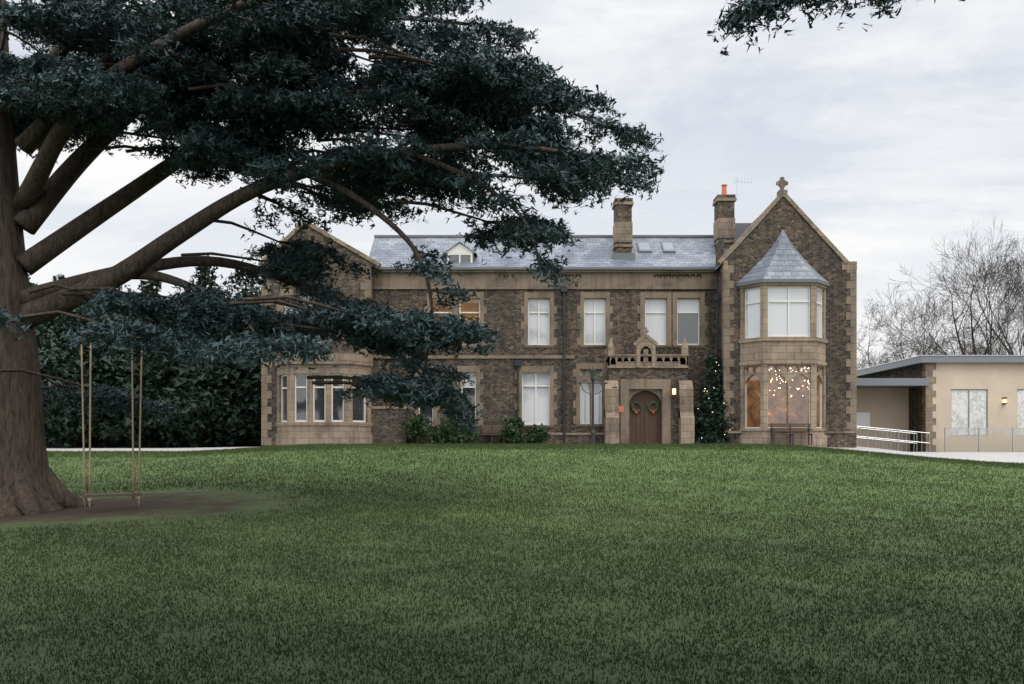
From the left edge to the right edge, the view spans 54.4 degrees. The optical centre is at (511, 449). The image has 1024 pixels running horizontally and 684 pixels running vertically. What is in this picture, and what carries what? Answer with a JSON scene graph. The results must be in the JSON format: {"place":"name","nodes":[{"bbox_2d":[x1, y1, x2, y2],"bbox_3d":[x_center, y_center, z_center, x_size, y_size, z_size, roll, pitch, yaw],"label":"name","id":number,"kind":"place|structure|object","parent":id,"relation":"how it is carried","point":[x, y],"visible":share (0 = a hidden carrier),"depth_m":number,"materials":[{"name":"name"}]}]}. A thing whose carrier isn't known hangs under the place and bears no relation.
{"place":"outdoors","nodes":[
{"label":"outdoors","id":0,"kind":"place"},
{"bbox_2d":[0,444,1023,683],"bbox_3d":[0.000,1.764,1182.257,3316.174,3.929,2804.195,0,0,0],"label":"lawn ground","id":1,"kind":"structure","parent":0,"point":[179,503],"depth_m":12.92,"materials":[{"name":"green plant"}]},
{"bbox_2d":[81,343,142,507],"bbox_3d":[-8.277,-0.501,20.600,1.120,3.345,0.568,0,0,-42],"label":"rope swing","id":2,"kind":"object","parent":1,"relation":"on","point":[90,495],"visible":0.94,"depth_m":20.43,"materials":[{"name":"beige fabric"}]},
{"bbox_2d":[28,255,261,447],"bbox_3d":[-34.750,-5.318,56.964,50.500,14.237,31.016,0,0,0],"label":"evergreen belt","id":3,"kind":"object","parent":1,"relation":"on","point":[217,407],"visible":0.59,"depth_m":44.47,"materials":[{"name":"green plant"}]},
{"bbox_2d":[398,413,552,443],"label":"shrubs","id":4,"kind":"object","parent":1,"relation":"on","point":[513,432],"visible":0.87,"depth_m":42.02,"materials":[{"name":"green plant"}]},
{"bbox_2d":[0,0,964,516],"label":"cedar tree","id":5,"kind":"object","parent":1,"relation":"on","point":[260,80],"visible":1,"depth_m":20.33,"materials":[{"name":"green plant"}]},
{"bbox_2d":[47,443,1023,468],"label":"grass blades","id":6,"kind":"object","parent":1,"relation":"on","point":[624,445],"visible":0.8,"depth_m":36.61,"materials":[{"name":"green plant"}]},
{"bbox_2d":[258,177,856,447],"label":"manor house","id":7,"kind":"structure","parent":1,"relation":"on","point":[765,301],"depth_m":42.30,"materials":[{"name":"stone"}]},
{"bbox_2d":[856,355,1023,451],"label":"annex building","id":8,"kind":"structure","parent":1,"relation":"on","point":[946,403],"depth_m":46.00,"materials":[{"name":"beige paint"}]},
{"bbox_2d":[857,218,1023,369],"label":"bare trees","id":9,"kind":"object","parent":1,"relation":"on","point":[988,350],"visible":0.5,"depth_m":59.39,"materials":[{"name":"grey plant"}]},
{"bbox_2d":[6,0,1023,368],"label":"sky","id":10,"kind":"structure","parent":0,"point":[903,134],"materials":[{"name":"white"}]},
{"bbox_2d":[46,444,1023,462],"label":"path","id":11,"kind":"structure","parent":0,"point":[1015,457],"depth_m":40.38,"materials":[{"name":"grey concrete"}]},
{"bbox_2d":[479,425,504,443],"bbox_3d":[-0.856,-0.640,42.515,1.100,0.880,0.470,0,0,0],"label":"garden bench","id":12,"kind":"object","parent":11,"relation":"on","point":[491,429],"visible":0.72,"depth_m":42.70,"materials":[{"name":"brown wood"}]},
{"bbox_2d":[579,368,606,443],"bbox_3d":[3.336,-1.788,41.000,1.170,3.377,0.340,0,0,0],"label":"lamp post","id":13,"kind":"object","parent":11,"relation":"on","point":[592,376],"visible":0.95,"depth_m":40.96,"materials":[{"name":"black metal"}]},
{"bbox_2d":[693,349,736,443],"bbox_3d":[8.468,-2.038,41.949,2.512,4.571,2.613,0,0,0],"label":"christmas tree","id":14,"kind":"object","parent":11,"relation":"on","point":[710,421],"visible":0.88,"depth_m":41.56,"materials":[{"name":"green plant"}]},
{"bbox_2d":[770,423,812,444],"bbox_3d":[11.266,-0.640,40.115,1.600,0.880,0.470,0,0,0],"label":"garden bench","id":15,"kind":"object","parent":11,"relation":"on","point":[789,428],"visible":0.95,"depth_m":40.30,"materials":[{"name":"brown wood"}]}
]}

